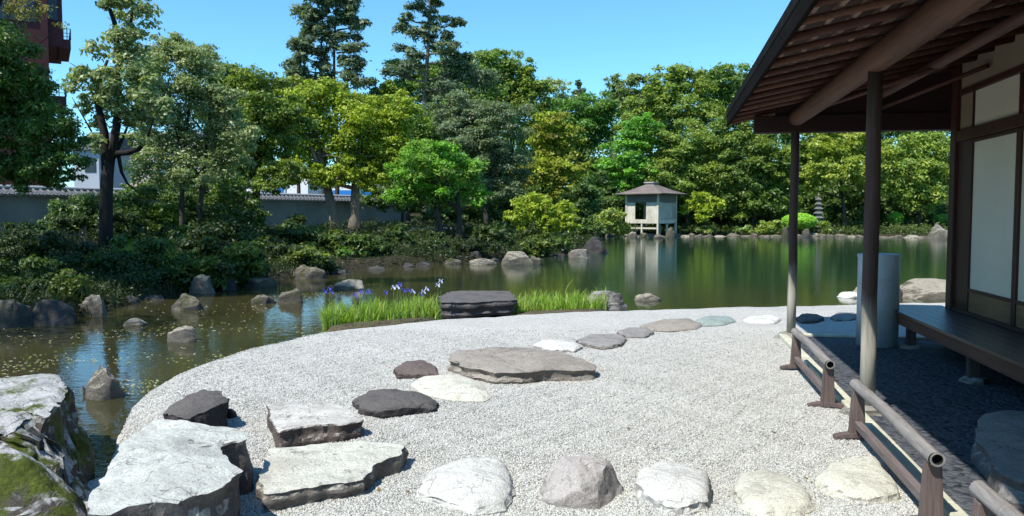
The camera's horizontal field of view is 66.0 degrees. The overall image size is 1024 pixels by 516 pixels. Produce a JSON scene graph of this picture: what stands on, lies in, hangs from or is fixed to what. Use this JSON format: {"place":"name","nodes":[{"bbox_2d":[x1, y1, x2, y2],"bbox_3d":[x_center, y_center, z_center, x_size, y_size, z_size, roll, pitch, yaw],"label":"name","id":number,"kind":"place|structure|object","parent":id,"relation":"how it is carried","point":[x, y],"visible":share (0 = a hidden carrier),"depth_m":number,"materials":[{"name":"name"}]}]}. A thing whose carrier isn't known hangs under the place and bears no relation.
{"place":"outdoors","nodes":[
{"label":"outdoors","id":0,"kind":"place"},
{"bbox_2d":[0,212,928,317],"bbox_3d":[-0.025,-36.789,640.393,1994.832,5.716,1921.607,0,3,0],"label":"ground","id":1,"kind":"structure","parent":0,"point":[282,275],"depth_m":26.12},
{"bbox_2d":[0,299,35,327],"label":"bank boulder","id":2,"kind":"object","parent":1,"relation":"on","point":[13,314],"visible":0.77,"depth_m":12.14,"materials":[{"name":"stone"}]},
{"bbox_2d":[0,229,37,265],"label":"shrub","id":3,"kind":"object","parent":1,"relation":"on","point":[13,248],"visible":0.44,"depth_m":17.50,"materials":[{"name":"green plant"}]},
{"bbox_2d":[0,0,69,57],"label":"flowering tree","id":4,"kind":"object","parent":1,"relation":"on","point":[11,6],"visible":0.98,"depth_m":23.57,"materials":[{"name":"green plant"}]},
{"bbox_2d":[0,0,70,185],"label":"apartment tower","id":5,"kind":"structure","parent":1,"relation":"on","point":[58,47],"depth_m":61.55,"materials":[{"name":"red concrete"}]},
{"bbox_2d":[0,254,80,294],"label":"shrub","id":6,"kind":"object","parent":1,"relation":"on","point":[36,277],"visible":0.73,"depth_m":13.96,"materials":[{"name":"green plant"}]},
{"bbox_2d":[0,0,96,196],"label":"broadleaf tree","id":7,"kind":"object","parent":1,"relation":"on","point":[22,90],"visible":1,"depth_m":14.94,"materials":[{"name":"green plant"}]},
{"bbox_2d":[33,299,75,324],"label":"bank boulder","id":8,"kind":"object","parent":1,"relation":"on","point":[50,312],"visible":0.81,"depth_m":12.39,"materials":[{"name":"stone"}]},
{"bbox_2d":[14,228,101,272],"bbox_3d":[-10.120,-0.043,17.839,1.696,1.270,1.544,0,3,0],"label":"shrub","id":9,"kind":"object","parent":1,"relation":"on","point":[50,241],"visible":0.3,"depth_m":17.41,"materials":[{"name":"green plant"}]},
{"bbox_2d":[35,189,98,232],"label":"shrub","id":10,"kind":"object","parent":1,"relation":"on","point":[88,207],"visible":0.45,"depth_m":26.52,"materials":[{"name":"green plant"}]},
{"bbox_2d":[40,211,98,238],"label":"shrub","id":11,"kind":"object","parent":1,"relation":"on","point":[62,221],"visible":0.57,"depth_m":24.30,"materials":[{"name":"green plant"}]},
{"bbox_2d":[47,267,95,298],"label":"shrub","id":12,"kind":"object","parent":1,"relation":"on","point":[67,279],"visible":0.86,"depth_m":13.78,"materials":[{"name":"green plant"}]},
{"bbox_2d":[70,132,140,187],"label":"grey house","id":13,"kind":"structure","parent":1,"relation":"on","point":[92,173],"depth_m":57.79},
{"bbox_2d":[60,0,177,247],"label":"crooked tree","id":14,"kind":"object","parent":1,"relation":"on","point":[110,97],"visible":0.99,"depth_m":22.16,"materials":[{"name":"green plant"}]},
{"bbox_2d":[84,234,157,277],"bbox_3d":[-8.615,0.137,17.654,1.450,1.386,1.561,0,3,0],"label":"shrub","id":15,"kind":"object","parent":1,"relation":"on","point":[121,242],"visible":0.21,"depth_m":17.38,"materials":[{"name":"green plant"}]},
{"bbox_2d":[90,206,154,236],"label":"shrub","id":16,"kind":"object","parent":1,"relation":"on","point":[122,224],"visible":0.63,"depth_m":23.87,"materials":[{"name":"green plant"}]},
{"bbox_2d":[79,247,174,284],"bbox_3d":[-8.393,0.299,17.127,2.034,1.083,1.543,0,3,0],"label":"shrub","id":17,"kind":"object","parent":1,"relation":"on","point":[105,259],"visible":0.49,"depth_m":16.93,"materials":[{"name":"green plant"}]},
{"bbox_2d":[94,180,164,228],"bbox_3d":[-13.074,-1.650,26.905,3.177,2.031,2.029,2,4,33],"label":"broadleaf tree","id":18,"kind":"object","parent":1,"relation":"on","point":[133,202],"visible":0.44,"depth_m":26.44,"materials":[{"name":"green plant"}]},
{"bbox_2d":[0,231,298,317],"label":"shrubs","id":19,"kind":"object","parent":1,"relation":"on","point":[113,305],"depth_m":15.43,"materials":[{"name":"green plant"}]},
{"bbox_2d":[131,230,196,273],"bbox_3d":[-7.881,0.078,18.071,1.449,1.437,1.694,0,3,0],"label":"shrub","id":20,"kind":"object","parent":1,"relation":"on","point":[157,246],"visible":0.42,"depth_m":17.68,"materials":[{"name":"green plant"}]},
{"bbox_2d":[146,202,187,232],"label":"shrub","id":21,"kind":"object","parent":1,"relation":"on","point":[166,214],"visible":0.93,"depth_m":26.31,"materials":[{"name":"green plant"}]},
{"bbox_2d":[154,188,209,234],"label":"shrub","id":22,"kind":"object","parent":1,"relation":"on","point":[191,198],"visible":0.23,"depth_m":27.73,"materials":[{"name":"green plant"}]},
{"bbox_2d":[114,166,253,203],"bbox_3d":[-11.857,-2.172,29.055,5.078,2.811,2.855,0,3,0],"label":"broadleaf tree","id":23,"kind":"object","parent":1,"relation":"on","point":[224,191],"visible":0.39,"depth_m":28.38,"materials":[{"name":"green plant"}]},
{"bbox_2d":[115,31,263,233],"bbox_3d":[-10.632,-3.901,25.718,4.093,6.801,4.186,-2,4,-34],"label":"broadleaf tree","id":24,"kind":"object","parent":1,"relation":"on","point":[214,150],"visible":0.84,"depth_m":25.37,"materials":[{"name":"green plant"}]},
{"bbox_2d":[162,255,236,291],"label":"shrub","id":25,"kind":"object","parent":1,"relation":"on","point":[217,276],"visible":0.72,"depth_m":17.54,"materials":[{"name":"green plant"}]},
{"bbox_2d":[0,185,404,231],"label":"garden wall","id":26,"kind":"structure","parent":1,"relation":"on","point":[27,207],"depth_m":38.77,"materials":[{"name":"paint"}]},
{"bbox_2d":[166,218,239,254],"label":"shrub","id":27,"kind":"object","parent":1,"relation":"on","point":[189,244],"visible":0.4,"depth_m":20.66,"materials":[{"name":"green plant"}]},
{"bbox_2d":[189,235,223,269],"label":"shrub","id":28,"kind":"object","parent":1,"relation":"on","point":[209,245],"visible":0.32,"depth_m":19.02,"materials":[{"name":"green plant"}]},
{"bbox_2d":[185,188,245,224],"bbox_3d":[-11.154,-1.709,28.962,2.769,1.998,2.732,-1,3,-22],"label":"broadleaf tree","id":29,"kind":"object","parent":1,"relation":"on","point":[224,201],"visible":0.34,"depth_m":28.42,"materials":[{"name":"green plant"}]},
{"bbox_2d":[187,202,258,242],"bbox_3d":[-9.495,-1.012,26.158,2.456,1.708,2.424,0,3,0],"label":"shrub","id":30,"kind":"object","parent":1,"relation":"on","point":[232,225],"visible":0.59,"depth_m":25.63,"materials":[{"name":"green plant"}]},
{"bbox_2d":[211,240,270,286],"bbox_3d":[-6.715,0.199,19.059,1.383,1.322,1.490,-3,4,-42],"label":"shrub","id":31,"kind":"object","parent":1,"relation":"on","point":[236,254],"visible":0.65,"depth_m":18.81,"materials":[{"name":"green plant"}]},
{"bbox_2d":[228,190,270,229],"bbox_3d":[-10.281,-1.766,30.174,1.834,1.956,2.077,-2,4,-29],"label":"broadleaf tree","id":32,"kind":"object","parent":1,"relation":"on","point":[251,203],"visible":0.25,"depth_m":29.79,"materials":[{"name":"green plant"}]},
{"bbox_2d":[195,59,320,207],"bbox_3d":[-9.908,-4.334,30.651,4.754,6.940,3.334,-1,3,-21],"label":"maple tree","id":33,"kind":"object","parent":1,"relation":"on","point":[269,115],"visible":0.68,"depth_m":30.18,"materials":[{"name":"green plant"}]},
{"bbox_2d":[278,242,323,266],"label":"shrub","id":34,"kind":"object","parent":1,"relation":"on","point":[306,252],"visible":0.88,"depth_m":22.22,"materials":[{"name":"green plant"}]},
{"bbox_2d":[0,218,602,316],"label":"ground cover","id":35,"kind":"object","parent":1,"relation":"on","point":[108,289],"visible":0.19,"depth_m":16.76,"materials":[{"name":"green plant"}]},
{"bbox_2d":[283,227,329,252],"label":"shrub","id":36,"kind":"object","parent":1,"relation":"on","point":[306,234],"visible":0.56,"depth_m":26.78,"materials":[{"name":"green plant"}]},
{"bbox_2d":[279,0,378,194],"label":"cedar tree","id":37,"kind":"object","parent":1,"relation":"on","point":[315,27],"visible":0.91,"depth_m":56.88,"materials":[{"name":"green plant"}]},
{"bbox_2d":[262,75,429,229],"bbox_3d":[-7.901,-4.552,36.014,8.643,7.272,4.825,0,3,0],"label":"maple tree","id":38,"kind":"object","parent":1,"relation":"on","point":[353,165],"visible":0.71,"depth_m":35.09,"materials":[{"name":"green plant"}]},
{"bbox_2d":[343,233,372,257],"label":"shrub","id":39,"kind":"object","parent":1,"relation":"on","point":[357,248],"visible":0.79,"depth_m":26.49,"materials":[{"name":"green plant"}]},
{"bbox_2d":[376,106,443,223],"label":"broadleaf tree","id":40,"kind":"object","parent":1,"relation":"on","point":[422,131],"visible":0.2,"depth_m":44.98,"materials":[{"name":"green plant"}]},
{"bbox_2d":[359,169,462,223],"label":"broadleaf tree","id":41,"kind":"object","parent":1,"relation":"on","point":[381,207],"visible":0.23,"depth_m":41.52,"materials":[{"name":"green plant"}]},
{"bbox_2d":[375,138,493,238],"bbox_3d":[-3.259,-2.860,33.138,5.004,4.564,3.235,0,3,0],"label":"maple tree","id":42,"kind":"object","parent":1,"relation":"on","point":[446,168],"visible":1,"depth_m":32.87,"materials":[{"name":"green plant"}]},
{"bbox_2d":[365,48,512,179],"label":"broadleaf tree","id":43,"kind":"object","parent":1,"relation":"on","point":[483,57],"visible":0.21,"depth_m":60.48,"materials":[{"name":"green plant"}]},
{"bbox_2d":[376,0,507,222],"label":"pine tree","id":44,"kind":"object","parent":1,"relation":"on","point":[465,69],"visible":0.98,"depth_m":51.05,"materials":[{"name":"green plant"}]},
{"bbox_2d":[320,216,605,263],"bbox_3d":[-3.447,-1.201,39.505,18.171,1.814,25.251,0,3,0],"label":"ground cover","id":45,"kind":"object","parent":1,"relation":"on","point":[425,248],"visible":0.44,"depth_m":32.32,"materials":[{"name":"green plant"}]},
{"bbox_2d":[411,185,544,226],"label":"shrub","id":46,"kind":"object","parent":1,"relation":"on","point":[494,212],"visible":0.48,"depth_m":47.06,"materials":[{"name":"green plant"}]},
{"bbox_2d":[424,89,539,227],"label":"pine tree","id":47,"kind":"object","parent":1,"relation":"on","point":[469,129],"visible":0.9,"depth_m":42.91,"materials":[{"name":"green plant"}]},
{"bbox_2d":[469,221,508,246],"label":"shrub","id":48,"kind":"object","parent":1,"relation":"on","point":[485,232],"visible":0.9,"depth_m":32.24,"materials":[{"name":"green plant"}]},
{"bbox_2d":[473,48,563,178],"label":"broadleaf tree","id":49,"kind":"object","parent":1,"relation":"on","point":[524,90],"visible":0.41,"depth_m":64.19,"materials":[{"name":"green plant"}]},
{"bbox_2d":[520,231,555,256],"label":"shrub","id":50,"kind":"object","parent":1,"relation":"on","point":[540,245],"visible":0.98,"depth_m":31.27,"materials":[{"name":"green plant"}]},
{"bbox_2d":[502,191,581,236],"bbox_3d":[1.402,-1.885,37.021,3.735,2.499,2.786,0,3,0],"label":"shrub","id":51,"kind":"object","parent":1,"relation":"on","point":[533,211],"visible":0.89,"depth_m":36.35,"materials":[{"name":"green plant"}]},
{"bbox_2d":[508,110,594,227],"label":"maple tree","id":52,"kind":"object","parent":1,"relation":"on","point":[553,166],"visible":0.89,"depth_m":48.99,"materials":[{"name":"green plant"}]},
{"bbox_2d":[549,174,607,236],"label":"broadleaf tree","id":53,"kind":"object","parent":1,"relation":"on","point":[586,204],"visible":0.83,"depth_m":45.44,"materials":[{"name":"green plant"}]},
{"bbox_2d":[545,89,629,167],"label":"broadleaf tree","id":54,"kind":"object","parent":1,"relation":"on","point":[598,117],"visible":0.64,"depth_m":72.40,"materials":[{"name":"green plant"}]},
{"bbox_2d":[582,169,624,229],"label":"broadleaf tree","id":55,"kind":"object","parent":1,"relation":"on","point":[610,201],"visible":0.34,"depth_m":61.48,"materials":[{"name":"green plant"}]},
{"bbox_2d":[592,206,626,236],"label":"shrub","id":56,"kind":"object","parent":1,"relation":"on","point":[608,215],"visible":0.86,"depth_m":57.69,"materials":[{"name":"green plant"}]},
{"bbox_2d":[591,111,672,224],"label":"maple tree","id":57,"kind":"object","parent":1,"relation":"on","point":[630,135],"visible":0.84,"depth_m":64.58,"materials":[{"name":"green plant"}]},
{"bbox_2d":[603,72,662,183],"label":"broadleaf tree","id":58,"kind":"object","parent":1,"relation":"on","point":[621,91],"visible":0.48,"depth_m":76.56,"materials":[{"name":"green plant"}]},
{"bbox_2d":[615,182,686,234],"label":"waterside pavilion","id":59,"kind":"structure","parent":1,"relation":"on","point":[655,198],"depth_m":59.47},
{"bbox_2d":[612,63,726,150],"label":"broadleaf tree","id":60,"kind":"object","parent":1,"relation":"on","point":[667,103],"visible":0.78,"depth_m":70.01,"materials":[{"name":"green plant"}]},
{"bbox_2d":[633,111,743,226],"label":"broadleaf tree","id":61,"kind":"object","parent":1,"relation":"on","point":[683,157],"visible":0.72,"depth_m":64.42,"materials":[{"name":"green plant"}]},
{"bbox_2d":[679,190,725,234],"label":"maple tree","id":62,"kind":"object","parent":1,"relation":"on","point":[696,203],"visible":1,"depth_m":60.35,"materials":[{"name":"green plant"}]},
{"bbox_2d":[635,194,784,229],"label":"broadleaf tree","id":63,"kind":"object","parent":1,"relation":"on","point":[679,216],"visible":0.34,"depth_m":65.98,"materials":[{"name":"green plant"}]},
{"bbox_2d":[703,61,776,190],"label":"broadleaf tree","id":64,"kind":"object","parent":1,"relation":"on","point":[726,92],"visible":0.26,"depth_m":71.68,"materials":[{"name":"green plant"}]},
{"bbox_2d":[700,114,807,226],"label":"broadleaf tree","id":65,"kind":"object","parent":1,"relation":"on","point":[748,175],"visible":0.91,"depth_m":62.58,"materials":[{"name":"green plant"}]},
{"bbox_2d":[596,217,947,236],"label":"ground cover","id":66,"kind":"object","parent":1,"relation":"on","point":[901,228],"visible":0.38,"depth_m":61.89,"materials":[{"name":"green plant"}]},
{"bbox_2d":[807,202,863,226],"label":"broadleaf tree","id":67,"kind":"object","parent":1,"relation":"on","point":[855,214],"visible":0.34,"depth_m":66.81,"materials":[{"name":"green plant"}]},
{"bbox_2d":[799,132,896,230],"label":"maple tree","id":68,"kind":"object","parent":1,"relation":"on","point":[829,148],"visible":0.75,"depth_m":61.50,"materials":[{"name":"green plant"}]},
{"bbox_2d":[788,177,917,218],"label":"broadleaf tree","id":69,"kind":"object","parent":1,"relation":"on","point":[856,199],"visible":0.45,"depth_m":67.17,"materials":[{"name":"green plant"}]},
{"bbox_2d":[776,130,950,186],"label":"broadleaf tree","id":70,"kind":"object","parent":1,"relation":"on","point":[787,137],"visible":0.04,"depth_m":68.15,"materials":[{"name":"green plant"}]},
{"bbox_2d":[881,131,949,226],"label":"broadleaf tree","id":71,"kind":"object","parent":1,"relation":"on","point":[925,184],"visible":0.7,"depth_m":62.73,"materials":[{"name":"green plant"}]},
{"bbox_2d":[0,236,946,477],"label":"pond water","id":72,"kind":"structure","parent":0,"point":[679,272],"depth_m":17.00,"materials":[{"name":"liquid"}]},
{"bbox_2d":[85,365,123,399],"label":"pond rock","id":73,"kind":"object","parent":72,"relation":"in","point":[104,383],"visible":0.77,"depth_m":7.44,"materials":[{"name":"stone"}]},
{"bbox_2d":[165,325,196,341],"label":"pond rock","id":74,"kind":"object","parent":72,"relation":"in","point":[183,333],"visible":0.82,"depth_m":10.74,"materials":[{"name":"stone"}]},
{"bbox_2d":[514,278,609,315],"bbox_3d":[0.920,0.688,14.905,2.211,0.474,3.535,0,3,0],"label":"iris bed","id":75,"kind":"object","parent":72,"relation":"on","point":[543,302],"visible":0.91,"depth_m":13.86,"materials":[{"name":"green plant"}]},
{"bbox_2d":[900,278,945,299],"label":"shore rock","id":76,"kind":"object","parent":72,"relation":"in","point":[934,289],"visible":0.52,"depth_m":16.27,"materials":[{"name":"stone"}]},
{"bbox_2d":[49,0,949,191],"label":"sky","id":77,"kind":"structure","parent":0,"point":[589,41],"materials":[{"name":"blue"}]},
{"bbox_2d":[93,303,944,515],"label":"gravel court","id":78,"kind":"object","parent":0,"point":[611,321],"visible":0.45,"depth_m":7.71,"materials":[{"name":"gravel"}]},
{"bbox_2d":[0,438,90,515],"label":"mossy boulder","id":79,"kind":"object","parent":78,"relation":"on","point":[30,485],"visible":0.94,"depth_m":3.97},
{"bbox_2d":[0,410,96,495],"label":"mossy boulder","id":80,"kind":"object","parent":78,"relation":"on","point":[21,430],"visible":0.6,"depth_m":4.57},
{"bbox_2d":[0,373,99,478],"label":"mossy boulder","id":81,"kind":"object","parent":78,"relation":"on","point":[44,402],"visible":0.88,"depth_m":5.07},
{"bbox_2d":[82,417,261,515],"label":"rock slab","id":82,"kind":"object","parent":78,"relation":"on","point":[158,466],"visible":1,"depth_m":3.82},
{"bbox_2d":[162,390,232,428],"bbox_3d":[-2.304,1.162,5.750,0.582,0.294,0.520,2,4,37],"label":"angular rock","id":83,"kind":"object","parent":78,"relation":"on","point":[206,407],"visible":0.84,"depth_m":5.64,"materials":[{"name":"stone"}]},
{"bbox_2d":[266,402,364,447],"bbox_3d":[-1.455,1.196,5.658,0.606,0.199,0.812,-2,4,-29],"label":"stepping stone","id":84,"kind":"object","parent":78,"relation":"on","point":[304,424],"visible":0.95,"depth_m":5.42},
{"bbox_2d":[256,443,406,511],"bbox_3d":[-1.075,1.266,4.556,0.860,0.172,0.904,0,3,0],"label":"stepping stone","id":85,"kind":"object","parent":78,"relation":"on","point":[291,477],"visible":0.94,"depth_m":4.49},
{"bbox_2d":[327,317,434,331],"bbox_3d":[-1.987,1.105,12.116,2.234,0.280,0.860,-2,4,-29],"label":"soil bed","id":86,"kind":"object","parent":78,"relation":"on","point":[372,323],"visible":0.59,"depth_m":11.85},
{"bbox_2d":[314,279,444,331],"bbox_3d":[-2.176,0.664,13.046,2.329,0.735,3.319,0,3,0],"label":"iris bed","id":87,"kind":"object","parent":86,"relation":"on","point":[332,315],"visible":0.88,"depth_m":12.32,"materials":[{"name":"green plant"}]},
{"bbox_2d":[352,389,437,418],"bbox_3d":[-0.936,1.165,6.309,0.694,0.152,0.694,0,3,0],"label":"stepping stone","id":88,"kind":"object","parent":78,"relation":"on","point":[386,403],"visible":0.97,"depth_m":6.12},
{"bbox_2d":[393,359,439,378],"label":"stepping stone","id":89,"kind":"object","parent":78,"relation":"on","point":[413,369],"visible":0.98,"depth_m":7.55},
{"bbox_2d":[410,375,490,402],"bbox_3d":[-0.522,1.147,6.965,0.630,0.110,1.123,-1,4,-24],"label":"stepping stone","id":90,"kind":"object","parent":78,"relation":"on","point":[459,388],"visible":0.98,"depth_m":6.80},
{"bbox_2d":[414,456,514,515],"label":"stepping stone","id":91,"kind":"object","parent":78,"relation":"on","point":[483,485],"visible":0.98,"depth_m":4.29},
{"bbox_2d":[437,290,515,317],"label":"flat rock","id":92,"kind":"object","parent":78,"relation":"on","point":[463,303],"visible":1,"depth_m":12.90,"materials":[{"name":"stone"}]},
{"bbox_2d":[119,329,918,515],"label":"gravel chips","id":93,"kind":"object","parent":78,"relation":"on","point":[909,501],"visible":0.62,"depth_m":5.55,"materials":[{"name":"gravel"}]},
{"bbox_2d":[444,346,596,383],"bbox_3d":[0.060,1.062,7.781,1.474,0.246,1.224,0,3,0],"label":"stepping stone","id":94,"kind":"object","parent":78,"relation":"on","point":[512,364],"visible":0.93,"depth_m":7.43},
{"bbox_2d":[532,339,582,352],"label":"stepping stone","id":95,"kind":"object","parent":78,"relation":"on","point":[562,346],"visible":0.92,"depth_m":8.96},
{"bbox_2d":[537,452,624,512],"bbox_3d":[0.385,1.294,4.359,0.496,0.393,0.523,0,3,0],"label":"stepping stone","id":96,"kind":"object","parent":78,"relation":"on","point":[576,481],"visible":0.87,"depth_m":4.22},
{"bbox_2d":[576,333,626,349],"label":"stepping stone","id":97,"kind":"object","parent":78,"relation":"on","point":[600,341],"visible":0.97,"depth_m":9.26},
{"bbox_2d":[640,318,701,331],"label":"stepping stone","id":98,"kind":"object","parent":78,"relation":"on","point":[671,325],"visible":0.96,"depth_m":10.64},
{"bbox_2d":[632,462,713,515],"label":"stepping stone","id":99,"kind":"object","parent":78,"relation":"on","point":[674,490],"visible":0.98,"depth_m":4.23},
{"bbox_2d":[732,470,813,515],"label":"stepping stone","id":100,"kind":"object","parent":78,"relation":"on","point":[761,493],"visible":0.98,"depth_m":4.18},
{"bbox_2d":[779,328,843,407],"bbox_3d":[2.668,0.947,7.051,0.300,0.408,1.719,1,3,11],"label":"bamboo barrier","id":101,"kind":"object","parent":78,"relation":"on","point":[825,386],"visible":0.93,"depth_m":6.58,"materials":[{"name":"brown wood"}]},
{"bbox_2d":[813,455,900,504],"bbox_3d":[1.967,1.266,4.557,0.448,0.146,0.782,1,3,18],"label":"stepping stone","id":102,"kind":"object","parent":78,"relation":"on","point":[863,478],"visible":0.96,"depth_m":4.36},
{"bbox_2d":[779,333,968,515],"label":"kerb","id":103,"kind":"structure","parent":78,"relation":"on","point":[914,469],"depth_m":5.44,"materials":[{"name":"stone"}]},
{"bbox_2d":[726,0,1023,415],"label":"garden house","id":104,"kind":"structure","parent":78,"relation":"on","point":[873,69],"depth_m":7.58,"materials":[{"name":"brown wood"}]},
{"bbox_2d":[965,128,1018,325],"bbox_3d":[4.856,-0.319,7.972,0.045,1.858,1.180,1,3,11],"label":"shoji door","id":105,"kind":"structure","parent":104,"relation":"in","point":[994,157],"depth_m":7.96,"materials":[{"name":"paper"}]},
{"bbox_2d":[1012,127,1023,328],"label":"shoji door","id":106,"kind":"structure","parent":104,"relation":"in","point":[1018,283],"depth_m":7.33,"materials":[{"name":"paper"}]},
{"bbox_2d":[833,379,945,515],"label":"bamboo barrier","id":107,"kind":"object","parent":78,"relation":"on","point":[927,492],"visible":0.98,"depth_m":4.30,"materials":[{"name":"brown wood"}]},
{"bbox_2d":[791,336,1023,515],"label":"pebble strip","id":108,"kind":"object","parent":78,"relation":"on","point":[931,399],"depth_m":6.62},
{"bbox_2d":[856,253,900,347],"bbox_3d":[4.248,0.481,9.153,0.462,1.062,0.462,0,3,0],"label":"upright drum","id":109,"kind":"object","parent":108,"relation":"on","point":[888,291],"visible":0.76,"depth_m":8.95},
{"bbox_2d":[976,410,1023,512],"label":"step stone","id":110,"kind":"object","parent":108,"relation":"on","point":[1000,454],"visible":0.94,"depth_m":4.60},
{"bbox_2d":[969,480,1023,515],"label":"bamboo barrier","id":111,"kind":"object","parent":78,"relation":"on","point":[989,501],"visible":1,"depth_m":3.25,"materials":[{"name":"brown wood"}]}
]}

